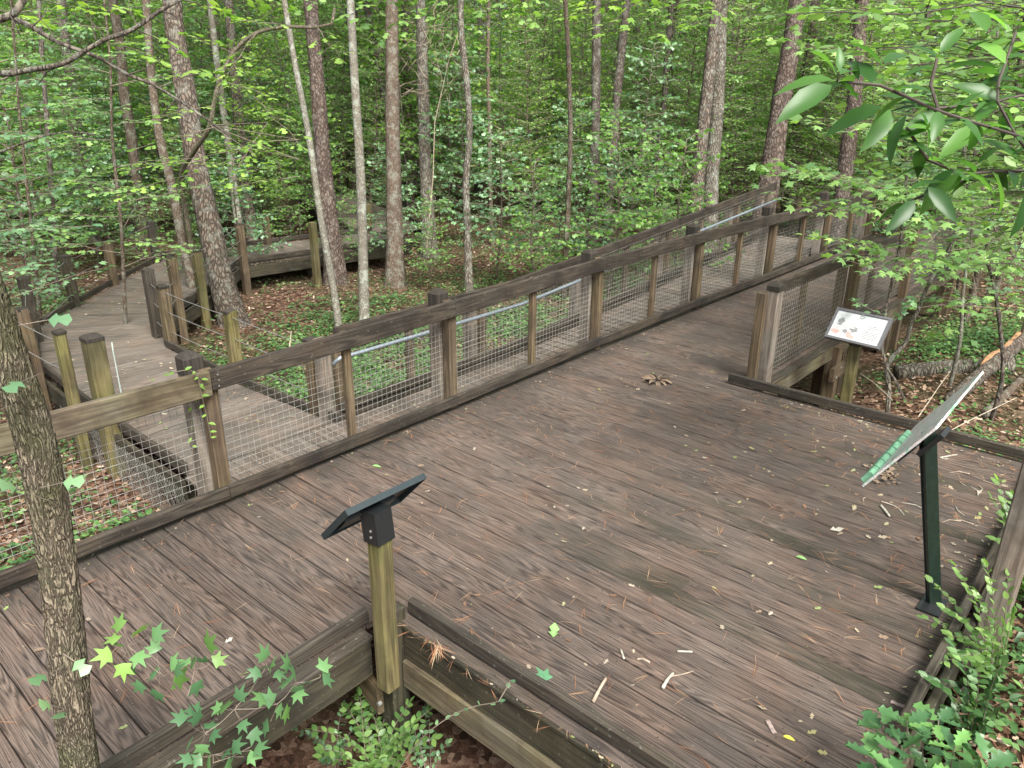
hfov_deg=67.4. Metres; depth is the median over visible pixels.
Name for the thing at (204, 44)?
sapling tree
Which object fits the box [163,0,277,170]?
sapling tree
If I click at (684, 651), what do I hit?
fallen stick
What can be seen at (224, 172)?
shrub
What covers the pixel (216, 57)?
hardwood tree
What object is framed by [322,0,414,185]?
sapling tree
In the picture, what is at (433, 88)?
sapling tree
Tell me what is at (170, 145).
sapling tree
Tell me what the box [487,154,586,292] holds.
sapling tree
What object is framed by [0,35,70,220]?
sapling tree
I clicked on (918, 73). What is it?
sapling tree
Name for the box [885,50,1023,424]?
sapling tree
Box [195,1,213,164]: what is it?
pine tree
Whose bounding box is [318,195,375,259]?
sapling tree
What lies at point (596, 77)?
pine tree
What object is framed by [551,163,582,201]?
shrub
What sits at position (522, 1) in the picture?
pine tree
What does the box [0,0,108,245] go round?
sapling tree
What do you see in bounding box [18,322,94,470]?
cable railing
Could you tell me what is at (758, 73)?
sapling tree
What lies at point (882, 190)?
shrub
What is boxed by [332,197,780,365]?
pipe handrail
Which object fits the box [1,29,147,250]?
sapling tree
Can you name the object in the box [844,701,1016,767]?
holly shrub
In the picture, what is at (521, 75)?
sapling tree
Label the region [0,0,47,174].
sapling tree
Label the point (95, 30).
sapling tree
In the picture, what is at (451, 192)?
shrub
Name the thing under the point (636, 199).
shrub
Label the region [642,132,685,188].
shrub
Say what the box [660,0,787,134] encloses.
sapling tree
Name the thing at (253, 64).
sapling tree
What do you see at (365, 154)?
pine tree
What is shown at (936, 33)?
sapling tree
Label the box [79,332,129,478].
timber post
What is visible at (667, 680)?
fallen stick
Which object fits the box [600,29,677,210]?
sapling tree
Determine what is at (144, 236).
shrub
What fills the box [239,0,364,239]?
sapling tree
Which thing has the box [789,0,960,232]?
sapling tree
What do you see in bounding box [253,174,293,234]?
shrub
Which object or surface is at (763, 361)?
fence
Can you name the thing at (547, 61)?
pine tree
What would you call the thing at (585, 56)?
woodland tree
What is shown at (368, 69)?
sapling tree
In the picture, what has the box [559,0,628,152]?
sapling tree
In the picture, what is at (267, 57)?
sapling tree
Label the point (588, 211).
sapling tree
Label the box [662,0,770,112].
sapling tree
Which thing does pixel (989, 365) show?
broken trunk
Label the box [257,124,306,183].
shrub
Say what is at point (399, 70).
sapling tree
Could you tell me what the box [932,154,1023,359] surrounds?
sapling tree
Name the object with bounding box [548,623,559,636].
fallen leaf
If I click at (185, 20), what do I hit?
sapling tree
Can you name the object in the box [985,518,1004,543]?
shrub
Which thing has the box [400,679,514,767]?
trailing vine
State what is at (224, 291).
pine tree
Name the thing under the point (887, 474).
leaf pile
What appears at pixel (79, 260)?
shrub
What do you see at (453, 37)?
woodland tree
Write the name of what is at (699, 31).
sapling tree
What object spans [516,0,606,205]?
sapling tree
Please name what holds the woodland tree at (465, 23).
on the forest ground at (290, 748)
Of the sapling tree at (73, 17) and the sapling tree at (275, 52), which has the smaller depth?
the sapling tree at (73, 17)
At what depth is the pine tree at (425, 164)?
17.49 m
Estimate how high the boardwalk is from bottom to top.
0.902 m
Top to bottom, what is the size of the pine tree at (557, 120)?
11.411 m
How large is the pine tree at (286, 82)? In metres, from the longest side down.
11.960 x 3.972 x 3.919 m
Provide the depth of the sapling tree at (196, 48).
19.52 m
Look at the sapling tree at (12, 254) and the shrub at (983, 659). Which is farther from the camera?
the sapling tree at (12, 254)
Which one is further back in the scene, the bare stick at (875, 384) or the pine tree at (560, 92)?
the pine tree at (560, 92)
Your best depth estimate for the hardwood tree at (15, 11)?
4.09 m
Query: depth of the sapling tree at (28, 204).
11.02 m
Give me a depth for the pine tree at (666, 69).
18.86 m
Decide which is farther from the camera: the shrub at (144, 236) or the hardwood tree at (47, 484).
the shrub at (144, 236)
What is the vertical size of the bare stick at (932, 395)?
0.106 m
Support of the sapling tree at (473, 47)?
on the forest ground at (290, 748)
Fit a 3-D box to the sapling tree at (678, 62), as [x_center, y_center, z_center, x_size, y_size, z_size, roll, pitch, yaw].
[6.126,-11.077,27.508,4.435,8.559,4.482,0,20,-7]
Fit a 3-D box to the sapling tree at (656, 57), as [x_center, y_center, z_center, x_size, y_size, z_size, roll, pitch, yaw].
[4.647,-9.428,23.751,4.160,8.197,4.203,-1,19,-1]
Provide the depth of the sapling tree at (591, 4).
23.97 m
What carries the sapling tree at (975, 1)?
on the forest ground at (290, 748)
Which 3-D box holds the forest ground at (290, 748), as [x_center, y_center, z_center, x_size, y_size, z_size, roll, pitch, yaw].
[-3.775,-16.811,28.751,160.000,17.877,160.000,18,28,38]
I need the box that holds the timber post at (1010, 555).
[959,458,1023,688]
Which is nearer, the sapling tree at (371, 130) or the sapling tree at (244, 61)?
the sapling tree at (371, 130)
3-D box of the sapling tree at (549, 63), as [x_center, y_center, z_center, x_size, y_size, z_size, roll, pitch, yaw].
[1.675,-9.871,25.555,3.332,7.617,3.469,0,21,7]
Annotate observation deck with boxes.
[0,235,1023,767]
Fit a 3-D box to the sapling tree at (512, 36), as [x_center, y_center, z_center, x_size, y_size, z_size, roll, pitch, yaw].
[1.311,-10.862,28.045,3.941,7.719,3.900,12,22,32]
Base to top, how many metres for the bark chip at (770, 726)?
0.009 m
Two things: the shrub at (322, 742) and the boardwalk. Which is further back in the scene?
the boardwalk
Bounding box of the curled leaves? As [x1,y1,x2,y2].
[641,373,671,384]
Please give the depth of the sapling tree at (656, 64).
21.71 m
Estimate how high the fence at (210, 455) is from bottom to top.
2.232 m
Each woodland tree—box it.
[0,0,157,202]
[5,0,133,173]
[44,1,166,163]
[45,0,167,174]
[48,0,225,106]
[92,0,211,174]
[152,1,306,158]
[225,5,361,101]
[258,0,379,165]
[259,2,414,152]
[270,1,384,160]
[287,0,572,300]
[331,0,505,196]
[414,0,509,145]
[415,0,535,156]
[466,1,566,156]
[472,0,539,130]
[504,0,613,156]
[504,0,631,92]
[511,0,661,196]
[555,0,1023,327]
[563,0,706,173]
[564,9,626,105]
[601,1,667,154]
[607,0,690,111]
[625,3,699,153]
[658,2,805,173]
[679,0,831,182]
[727,1,816,147]
[734,0,1023,295]
[735,0,844,95]
[752,0,1023,270]
[752,2,849,160]
[874,0,970,64]
[885,1,969,179]
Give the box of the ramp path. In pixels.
[185,235,830,486]
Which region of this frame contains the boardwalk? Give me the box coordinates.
[35,190,420,508]
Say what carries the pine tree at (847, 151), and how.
on the forest ground at (290, 748)
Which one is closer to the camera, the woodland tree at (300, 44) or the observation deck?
the observation deck
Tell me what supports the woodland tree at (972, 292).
on the forest ground at (290, 748)
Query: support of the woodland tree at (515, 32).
on the forest ground at (290, 748)
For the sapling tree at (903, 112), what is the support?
on the forest ground at (290, 748)
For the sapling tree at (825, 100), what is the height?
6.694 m
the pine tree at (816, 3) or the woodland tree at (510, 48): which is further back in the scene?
the woodland tree at (510, 48)
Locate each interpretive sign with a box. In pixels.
[321,473,426,693]
[824,307,893,414]
[861,371,983,617]
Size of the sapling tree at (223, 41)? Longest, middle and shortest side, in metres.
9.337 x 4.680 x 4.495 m
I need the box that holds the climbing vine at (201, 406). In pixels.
[151,367,216,496]
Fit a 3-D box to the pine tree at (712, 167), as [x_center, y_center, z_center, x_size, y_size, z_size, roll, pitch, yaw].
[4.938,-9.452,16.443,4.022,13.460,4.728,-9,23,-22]
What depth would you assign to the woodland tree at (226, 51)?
34.16 m
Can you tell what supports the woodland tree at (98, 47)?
on the forest ground at (290, 748)
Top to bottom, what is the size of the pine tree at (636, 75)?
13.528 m
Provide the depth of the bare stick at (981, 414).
7.68 m
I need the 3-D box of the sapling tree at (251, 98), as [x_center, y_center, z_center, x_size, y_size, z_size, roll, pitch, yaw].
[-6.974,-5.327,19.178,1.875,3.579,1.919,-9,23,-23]
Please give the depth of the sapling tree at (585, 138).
17.40 m
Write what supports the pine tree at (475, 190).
on the forest ground at (290, 748)
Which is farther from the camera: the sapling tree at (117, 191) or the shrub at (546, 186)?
the shrub at (546, 186)
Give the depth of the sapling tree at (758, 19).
25.14 m
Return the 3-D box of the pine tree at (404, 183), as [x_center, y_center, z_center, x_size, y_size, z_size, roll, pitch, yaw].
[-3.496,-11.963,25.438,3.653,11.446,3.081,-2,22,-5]
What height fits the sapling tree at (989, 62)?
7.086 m
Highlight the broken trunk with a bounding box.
[942,330,1023,401]
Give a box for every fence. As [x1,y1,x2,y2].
[0,179,876,588]
[313,182,776,422]
[746,201,983,395]
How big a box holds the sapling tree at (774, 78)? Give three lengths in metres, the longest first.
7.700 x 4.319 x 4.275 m
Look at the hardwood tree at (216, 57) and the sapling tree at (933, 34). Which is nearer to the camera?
the hardwood tree at (216, 57)
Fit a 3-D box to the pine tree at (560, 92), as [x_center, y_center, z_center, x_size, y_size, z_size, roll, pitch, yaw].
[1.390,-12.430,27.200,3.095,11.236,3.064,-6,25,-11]
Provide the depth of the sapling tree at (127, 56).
26.53 m
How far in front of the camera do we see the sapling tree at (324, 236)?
12.16 m
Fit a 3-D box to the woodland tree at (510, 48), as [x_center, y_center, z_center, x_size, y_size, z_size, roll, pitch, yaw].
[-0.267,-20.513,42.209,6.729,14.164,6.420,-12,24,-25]
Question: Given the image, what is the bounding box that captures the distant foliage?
[31,0,1012,150]
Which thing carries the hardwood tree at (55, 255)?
on the forest ground at (290, 748)
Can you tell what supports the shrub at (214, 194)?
on the forest ground at (290, 748)
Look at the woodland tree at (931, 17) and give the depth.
37.35 m
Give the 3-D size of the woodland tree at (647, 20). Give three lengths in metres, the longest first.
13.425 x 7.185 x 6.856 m
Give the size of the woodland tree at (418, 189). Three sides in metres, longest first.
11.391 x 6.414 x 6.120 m
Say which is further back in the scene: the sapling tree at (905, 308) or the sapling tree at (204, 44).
the sapling tree at (204, 44)
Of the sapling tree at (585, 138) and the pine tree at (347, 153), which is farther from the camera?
the pine tree at (347, 153)
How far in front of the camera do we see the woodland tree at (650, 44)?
35.79 m
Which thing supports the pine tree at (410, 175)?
on the forest ground at (290, 748)
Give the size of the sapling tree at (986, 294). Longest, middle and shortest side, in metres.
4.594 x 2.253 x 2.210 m
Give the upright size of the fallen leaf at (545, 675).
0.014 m
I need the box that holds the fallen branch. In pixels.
[978,373,1023,418]
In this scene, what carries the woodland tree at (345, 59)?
on the forest ground at (290, 748)
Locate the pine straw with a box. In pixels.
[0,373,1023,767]
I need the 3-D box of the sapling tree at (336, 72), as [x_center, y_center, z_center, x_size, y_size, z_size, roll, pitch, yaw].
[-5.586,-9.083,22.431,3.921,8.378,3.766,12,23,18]
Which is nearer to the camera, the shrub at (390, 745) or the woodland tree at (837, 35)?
the shrub at (390, 745)
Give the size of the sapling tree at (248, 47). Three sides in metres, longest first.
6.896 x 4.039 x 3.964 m
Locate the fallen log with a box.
[893,356,1015,379]
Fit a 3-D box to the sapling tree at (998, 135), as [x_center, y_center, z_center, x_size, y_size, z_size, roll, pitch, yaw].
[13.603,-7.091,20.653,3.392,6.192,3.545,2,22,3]
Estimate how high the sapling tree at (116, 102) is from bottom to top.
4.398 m
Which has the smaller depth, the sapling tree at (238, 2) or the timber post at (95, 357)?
the timber post at (95, 357)
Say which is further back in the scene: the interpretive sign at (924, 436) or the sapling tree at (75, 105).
the sapling tree at (75, 105)
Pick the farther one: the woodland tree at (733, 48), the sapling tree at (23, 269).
the woodland tree at (733, 48)
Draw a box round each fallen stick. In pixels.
[591,677,606,702]
[661,672,673,688]
[677,650,691,652]
[880,504,889,516]
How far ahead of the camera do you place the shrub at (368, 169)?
24.98 m
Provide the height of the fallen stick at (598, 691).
0.019 m
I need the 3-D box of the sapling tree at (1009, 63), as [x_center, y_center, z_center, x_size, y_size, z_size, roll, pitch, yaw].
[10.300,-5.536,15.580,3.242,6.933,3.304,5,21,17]
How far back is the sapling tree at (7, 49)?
15.41 m
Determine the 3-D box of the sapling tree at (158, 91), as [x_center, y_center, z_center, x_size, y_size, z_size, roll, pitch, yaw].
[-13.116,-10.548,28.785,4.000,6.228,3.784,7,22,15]
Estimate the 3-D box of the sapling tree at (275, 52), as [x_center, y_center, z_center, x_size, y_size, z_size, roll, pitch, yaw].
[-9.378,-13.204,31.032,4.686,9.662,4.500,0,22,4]
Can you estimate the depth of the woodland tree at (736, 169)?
29.79 m
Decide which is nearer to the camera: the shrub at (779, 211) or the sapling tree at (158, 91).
the shrub at (779, 211)
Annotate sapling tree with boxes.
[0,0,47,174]
[0,0,74,198]
[0,0,103,211]
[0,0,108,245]
[0,0,134,325]
[0,0,145,135]
[0,0,154,231]
[0,3,75,226]
[0,25,114,272]
[0,32,114,420]
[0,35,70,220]
[0,53,72,257]
[0,54,100,277]
[0,86,67,256]
[0,198,84,311]
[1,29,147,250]
[16,0,213,323]
[30,87,174,271]
[32,94,150,266]
[41,0,147,182]
[49,0,173,180]
[59,0,154,183]
[75,0,225,230]
[76,56,166,235]
[78,0,170,187]
[78,117,155,246]
[89,612,334,767]
[100,0,216,194]
[100,1,213,148]
[103,1,213,205]
[115,10,230,198]
[119,0,262,168]
[130,18,217,172]
[135,87,221,226]
[154,78,265,220]
[162,214,205,271]
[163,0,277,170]
[168,0,305,131]
[170,0,312,208]
[182,0,253,114]
[187,2,256,123]
[188,1,283,123]
[190,0,307,187]
[193,145,293,283]
[200,0,308,199]
[201,38,288,221]
[208,94,273,238]
[211,6,338,226]
[223,0,305,176]
[230,0,346,194]
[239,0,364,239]
[245,0,416,194]
[246,156,315,241]
[248,3,305,112]
[263,0,365,130]
[265,0,384,144]
[266,62,355,207]
[276,0,378,202]
[281,0,341,326]
[290,4,384,170]
[291,0,402,151]
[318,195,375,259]
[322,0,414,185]
[330,1,431,204]
[332,32,413,213]
[335,0,486,213]
[342,2,416,123]
[346,0,369,319]
[348,142,432,247]
[359,2,434,150]
[360,3,437,153]
[378,0,479,173]
[382,0,516,216]
[401,190,461,288]
[405,50,528,246]
[411,13,526,179]
[412,0,456,153]
[427,0,513,133]
[428,0,557,205]
[434,0,512,128]
[435,0,518,198]
[445,118,551,282]
[446,0,541,141]
[448,0,521,109]
[448,0,559,227]
[456,0,532,186]
[458,0,473,292]
[458,2,575,179]
[482,10,589,237]
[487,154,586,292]
[490,0,589,216]
[497,0,600,188]
[497,0,601,212]
[502,23,565,150]
[511,0,602,172]
[514,0,620,219]
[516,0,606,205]
[516,96,607,260]
[518,101,634,252]
[540,0,660,227]
[544,0,639,165]
[544,108,676,297]
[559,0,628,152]
[570,41,694,244]
[575,13,636,198]
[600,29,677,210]
[601,0,698,141]
[601,44,665,180]
[602,0,748,224]
[603,126,701,282]
[604,0,737,157]
[616,0,742,196]
[621,0,750,190]
[627,3,708,155]
[627,128,744,270]
[633,73,754,236]
[652,0,738,193]
[653,0,800,184]
[659,1,809,234]
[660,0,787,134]
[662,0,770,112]
[677,0,807,191]
[678,1,788,198]
[699,0,809,194]
[722,0,872,166]
[724,0,905,236]
[724,0,922,230]
[726,0,853,160]
[730,14,833,206]
[732,0,801,163]
[733,0,1023,412]
[743,1,939,188]
[776,2,895,188]
[779,0,918,228]
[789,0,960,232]
[797,0,937,210]
[800,0,898,204]
[802,15,886,163]
[806,36,1004,238]
[819,2,939,190]
[821,0,942,180]
[821,2,932,187]
[848,158,945,398]
[861,0,1002,193]
[862,0,974,200]
[869,56,946,185]
[872,0,1021,238]
[872,2,1023,295]
[884,102,1023,388]
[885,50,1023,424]
[891,0,974,119]
[898,1,1016,137]
[907,0,1023,197]
[912,0,1022,218]
[926,144,1023,318]
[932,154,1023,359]
[934,18,1023,234]
[940,0,1023,261]
[953,0,1023,228]
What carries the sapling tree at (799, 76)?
on the forest ground at (290, 748)
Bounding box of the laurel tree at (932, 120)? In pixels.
[774,12,1023,237]
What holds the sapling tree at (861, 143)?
on the forest ground at (290, 748)
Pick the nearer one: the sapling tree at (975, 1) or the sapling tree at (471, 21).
the sapling tree at (975, 1)
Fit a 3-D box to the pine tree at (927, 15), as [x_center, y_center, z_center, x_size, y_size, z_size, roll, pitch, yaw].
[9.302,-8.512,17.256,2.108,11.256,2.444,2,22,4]
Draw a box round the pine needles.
[0,239,1019,767]
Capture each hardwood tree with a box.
[0,0,300,152]
[0,271,99,767]
[37,0,61,298]
[114,7,354,267]
[142,0,199,320]
[207,0,242,240]
[383,0,406,288]
[486,0,494,245]
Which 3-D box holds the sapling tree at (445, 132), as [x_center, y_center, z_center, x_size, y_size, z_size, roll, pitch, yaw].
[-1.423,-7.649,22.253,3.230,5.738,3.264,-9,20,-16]
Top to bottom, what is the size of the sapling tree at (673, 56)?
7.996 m
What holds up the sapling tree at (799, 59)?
on the forest ground at (290, 748)
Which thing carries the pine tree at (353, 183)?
on the forest ground at (290, 748)
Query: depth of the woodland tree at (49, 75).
21.44 m
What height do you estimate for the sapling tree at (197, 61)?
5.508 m
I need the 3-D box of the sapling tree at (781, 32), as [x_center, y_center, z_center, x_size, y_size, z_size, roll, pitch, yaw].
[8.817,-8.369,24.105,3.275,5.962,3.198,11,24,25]
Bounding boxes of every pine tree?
[55,0,102,241]
[108,0,149,246]
[162,0,250,328]
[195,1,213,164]
[205,0,241,212]
[224,0,258,246]
[273,0,296,174]
[304,0,349,285]
[321,34,337,164]
[332,2,349,159]
[339,5,369,177]
[351,0,357,193]
[363,0,405,207]
[399,9,405,194]
[401,1,414,210]
[407,0,418,186]
[415,0,439,258]
[441,0,447,163]
[473,4,486,194]
[478,1,483,196]
[485,9,501,166]
[511,0,524,181]
[541,3,561,185]
[549,3,562,186]
[557,2,565,188]
[586,0,600,248]
[600,0,630,253]
[601,1,616,161]
[626,0,640,174]
[646,0,678,213]
[653,0,673,224]
[689,0,721,222]
[704,0,727,253]
[743,0,775,182]
[748,0,806,233]
[781,0,820,212]
[827,0,868,249]
[887,5,932,235]
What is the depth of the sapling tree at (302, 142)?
17.75 m
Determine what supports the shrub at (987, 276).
on the forest ground at (290, 748)
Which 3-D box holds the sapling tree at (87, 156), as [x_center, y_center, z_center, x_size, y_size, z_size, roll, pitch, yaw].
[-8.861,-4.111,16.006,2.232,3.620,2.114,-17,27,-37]
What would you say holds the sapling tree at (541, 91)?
on the forest ground at (290, 748)
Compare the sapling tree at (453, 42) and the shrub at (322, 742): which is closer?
the shrub at (322, 742)
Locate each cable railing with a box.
[14,220,161,410]
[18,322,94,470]
[140,223,318,415]
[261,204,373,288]
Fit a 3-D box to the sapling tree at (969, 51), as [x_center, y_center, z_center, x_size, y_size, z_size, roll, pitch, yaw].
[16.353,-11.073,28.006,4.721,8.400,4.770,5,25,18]
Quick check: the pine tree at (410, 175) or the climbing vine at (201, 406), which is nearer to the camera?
the climbing vine at (201, 406)
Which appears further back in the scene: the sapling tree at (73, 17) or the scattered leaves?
the sapling tree at (73, 17)
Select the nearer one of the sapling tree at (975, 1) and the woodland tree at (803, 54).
the sapling tree at (975, 1)
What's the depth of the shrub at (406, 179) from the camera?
22.65 m
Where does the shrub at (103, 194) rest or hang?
on the forest ground at (290, 748)
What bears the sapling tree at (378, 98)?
on the forest ground at (290, 748)
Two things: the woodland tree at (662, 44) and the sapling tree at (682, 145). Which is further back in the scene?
the woodland tree at (662, 44)
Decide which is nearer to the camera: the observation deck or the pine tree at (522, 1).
the observation deck
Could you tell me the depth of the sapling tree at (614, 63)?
20.54 m
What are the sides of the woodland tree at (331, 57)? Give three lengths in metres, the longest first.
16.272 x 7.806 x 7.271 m
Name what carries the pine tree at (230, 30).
on the forest ground at (290, 748)
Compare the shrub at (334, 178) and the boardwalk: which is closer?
the boardwalk
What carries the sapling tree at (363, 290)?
on the forest ground at (290, 748)
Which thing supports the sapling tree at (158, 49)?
on the forest ground at (290, 748)
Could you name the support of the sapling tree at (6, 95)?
on the forest ground at (290, 748)
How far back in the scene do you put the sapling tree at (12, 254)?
16.65 m
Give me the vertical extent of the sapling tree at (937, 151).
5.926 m
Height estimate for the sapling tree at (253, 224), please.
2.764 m
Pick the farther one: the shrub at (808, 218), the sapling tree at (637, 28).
the sapling tree at (637, 28)
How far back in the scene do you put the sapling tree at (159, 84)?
22.37 m
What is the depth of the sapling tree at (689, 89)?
17.22 m
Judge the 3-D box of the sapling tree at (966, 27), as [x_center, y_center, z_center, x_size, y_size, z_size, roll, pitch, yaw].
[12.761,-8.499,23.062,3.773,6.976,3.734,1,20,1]
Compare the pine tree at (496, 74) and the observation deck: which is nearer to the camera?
the observation deck
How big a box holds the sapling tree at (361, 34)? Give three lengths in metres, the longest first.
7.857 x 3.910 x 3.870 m
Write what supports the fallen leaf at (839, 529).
on the observation deck
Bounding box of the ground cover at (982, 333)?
[0,197,1023,767]
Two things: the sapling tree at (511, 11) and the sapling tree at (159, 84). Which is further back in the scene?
the sapling tree at (511, 11)
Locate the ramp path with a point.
(661, 296)
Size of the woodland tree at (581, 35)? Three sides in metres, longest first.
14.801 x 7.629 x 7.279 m
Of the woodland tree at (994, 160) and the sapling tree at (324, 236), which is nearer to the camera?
the woodland tree at (994, 160)
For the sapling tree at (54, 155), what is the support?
on the forest ground at (290, 748)
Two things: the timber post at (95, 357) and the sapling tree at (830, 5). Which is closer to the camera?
the timber post at (95, 357)
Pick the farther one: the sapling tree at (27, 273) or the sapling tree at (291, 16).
the sapling tree at (291, 16)
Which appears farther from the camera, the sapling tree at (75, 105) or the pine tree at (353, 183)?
the pine tree at (353, 183)
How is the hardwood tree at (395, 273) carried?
on the forest ground at (290, 748)
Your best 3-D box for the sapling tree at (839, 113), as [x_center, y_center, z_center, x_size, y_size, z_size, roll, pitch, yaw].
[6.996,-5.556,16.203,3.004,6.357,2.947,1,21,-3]
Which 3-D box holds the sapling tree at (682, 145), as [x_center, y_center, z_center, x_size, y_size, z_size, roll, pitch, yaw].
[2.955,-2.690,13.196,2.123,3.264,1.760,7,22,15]
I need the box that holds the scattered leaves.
[4,238,1014,766]
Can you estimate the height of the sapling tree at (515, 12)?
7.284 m
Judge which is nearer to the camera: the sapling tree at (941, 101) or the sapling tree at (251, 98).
the sapling tree at (941, 101)
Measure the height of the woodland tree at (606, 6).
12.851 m
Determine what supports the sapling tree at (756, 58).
on the forest ground at (290, 748)
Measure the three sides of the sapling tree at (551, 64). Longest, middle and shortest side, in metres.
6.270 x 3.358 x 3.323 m
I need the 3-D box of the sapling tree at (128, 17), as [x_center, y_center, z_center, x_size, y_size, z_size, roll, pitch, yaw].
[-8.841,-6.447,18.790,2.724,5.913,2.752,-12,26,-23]
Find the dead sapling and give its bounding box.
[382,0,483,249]
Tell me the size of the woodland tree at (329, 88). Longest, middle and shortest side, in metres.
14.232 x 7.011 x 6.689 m
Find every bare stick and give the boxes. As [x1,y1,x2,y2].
[860,373,891,399]
[918,369,951,416]
[952,397,1016,429]
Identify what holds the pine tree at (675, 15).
on the forest ground at (290, 748)
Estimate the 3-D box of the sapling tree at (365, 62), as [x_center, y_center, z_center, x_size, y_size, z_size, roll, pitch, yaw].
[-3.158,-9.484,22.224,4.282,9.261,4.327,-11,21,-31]
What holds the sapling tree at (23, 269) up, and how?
on the forest ground at (290, 748)
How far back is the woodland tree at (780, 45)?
34.62 m
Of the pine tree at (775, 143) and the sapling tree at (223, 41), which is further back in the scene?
the sapling tree at (223, 41)
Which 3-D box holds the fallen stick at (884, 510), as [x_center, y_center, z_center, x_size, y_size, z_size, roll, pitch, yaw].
[2.623,0.891,5.398,0.020,0.022,0.144,1,22,2]
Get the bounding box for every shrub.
[28,197,101,270]
[60,167,125,215]
[105,183,174,266]
[159,128,219,211]
[169,131,256,214]
[191,133,259,215]
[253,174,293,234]
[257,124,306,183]
[291,700,355,767]
[298,160,313,195]
[306,687,442,767]
[332,161,350,193]
[336,124,385,202]
[374,148,419,211]
[392,703,452,767]
[416,166,458,223]
[430,131,473,197]
[530,166,558,202]
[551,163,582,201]
[627,175,651,210]
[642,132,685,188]
[719,173,753,219]
[741,141,817,226]
[796,165,849,223]
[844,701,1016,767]
[855,147,925,229]
[915,638,1023,742]
[916,558,1016,686]
[925,186,1014,266]
[973,208,1023,280]
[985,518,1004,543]
[988,473,1023,600]
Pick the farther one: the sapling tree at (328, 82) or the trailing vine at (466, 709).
the sapling tree at (328, 82)
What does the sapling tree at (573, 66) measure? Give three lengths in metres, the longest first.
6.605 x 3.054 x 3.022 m
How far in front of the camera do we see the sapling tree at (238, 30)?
20.06 m
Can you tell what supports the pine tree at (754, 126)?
on the forest ground at (290, 748)
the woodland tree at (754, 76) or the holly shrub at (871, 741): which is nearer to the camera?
the holly shrub at (871, 741)
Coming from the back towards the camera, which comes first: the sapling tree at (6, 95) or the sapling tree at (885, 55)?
the sapling tree at (885, 55)
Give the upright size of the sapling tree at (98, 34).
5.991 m
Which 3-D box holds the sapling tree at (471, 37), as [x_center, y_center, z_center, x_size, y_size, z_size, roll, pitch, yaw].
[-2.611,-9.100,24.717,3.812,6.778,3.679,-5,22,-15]
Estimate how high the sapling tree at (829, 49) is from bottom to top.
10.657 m
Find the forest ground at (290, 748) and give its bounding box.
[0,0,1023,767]
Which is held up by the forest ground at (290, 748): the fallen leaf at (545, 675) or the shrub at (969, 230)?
the shrub at (969, 230)
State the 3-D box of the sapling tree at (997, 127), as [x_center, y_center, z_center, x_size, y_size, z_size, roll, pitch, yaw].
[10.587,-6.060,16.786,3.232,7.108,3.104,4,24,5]
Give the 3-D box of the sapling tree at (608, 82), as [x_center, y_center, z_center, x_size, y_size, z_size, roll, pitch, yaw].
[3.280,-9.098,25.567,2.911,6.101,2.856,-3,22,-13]
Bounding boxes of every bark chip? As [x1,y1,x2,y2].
[765,720,776,733]
[890,700,904,707]
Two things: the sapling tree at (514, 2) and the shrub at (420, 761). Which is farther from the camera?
the sapling tree at (514, 2)
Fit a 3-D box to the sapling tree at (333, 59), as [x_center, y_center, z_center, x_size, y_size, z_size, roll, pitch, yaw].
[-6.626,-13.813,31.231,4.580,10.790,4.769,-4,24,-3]
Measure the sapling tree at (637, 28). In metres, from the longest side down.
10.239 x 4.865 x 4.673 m
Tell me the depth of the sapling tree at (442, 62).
21.09 m
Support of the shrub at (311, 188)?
on the forest ground at (290, 748)
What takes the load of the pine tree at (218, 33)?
on the forest ground at (290, 748)
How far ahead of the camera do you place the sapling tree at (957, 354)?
8.69 m
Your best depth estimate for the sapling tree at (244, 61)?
26.70 m
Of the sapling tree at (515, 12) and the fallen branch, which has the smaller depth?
the fallen branch
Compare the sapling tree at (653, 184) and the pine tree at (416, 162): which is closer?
the sapling tree at (653, 184)
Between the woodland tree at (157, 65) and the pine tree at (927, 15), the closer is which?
the pine tree at (927, 15)
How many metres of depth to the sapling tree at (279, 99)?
29.91 m
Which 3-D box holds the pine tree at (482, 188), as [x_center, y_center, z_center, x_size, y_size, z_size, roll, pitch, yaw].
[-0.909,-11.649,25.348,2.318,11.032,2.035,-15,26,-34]
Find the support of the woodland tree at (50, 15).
on the forest ground at (290, 748)
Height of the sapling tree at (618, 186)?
3.569 m
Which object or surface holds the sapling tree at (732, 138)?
on the forest ground at (290, 748)
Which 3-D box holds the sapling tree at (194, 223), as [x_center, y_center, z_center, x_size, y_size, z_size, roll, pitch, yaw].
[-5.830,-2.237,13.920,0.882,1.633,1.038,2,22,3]
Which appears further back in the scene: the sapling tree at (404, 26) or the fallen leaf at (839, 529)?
the sapling tree at (404, 26)
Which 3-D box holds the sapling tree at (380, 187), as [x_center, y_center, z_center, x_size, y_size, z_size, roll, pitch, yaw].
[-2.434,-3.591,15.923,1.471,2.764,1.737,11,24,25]
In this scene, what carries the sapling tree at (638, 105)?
on the forest ground at (290, 748)
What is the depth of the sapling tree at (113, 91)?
25.79 m
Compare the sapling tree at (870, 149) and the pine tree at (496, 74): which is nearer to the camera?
the sapling tree at (870, 149)
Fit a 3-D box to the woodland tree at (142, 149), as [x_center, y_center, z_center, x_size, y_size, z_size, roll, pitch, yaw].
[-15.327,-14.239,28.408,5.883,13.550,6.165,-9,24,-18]
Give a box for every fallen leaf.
[536,667,552,680]
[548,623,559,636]
[784,735,794,740]
[830,527,843,531]

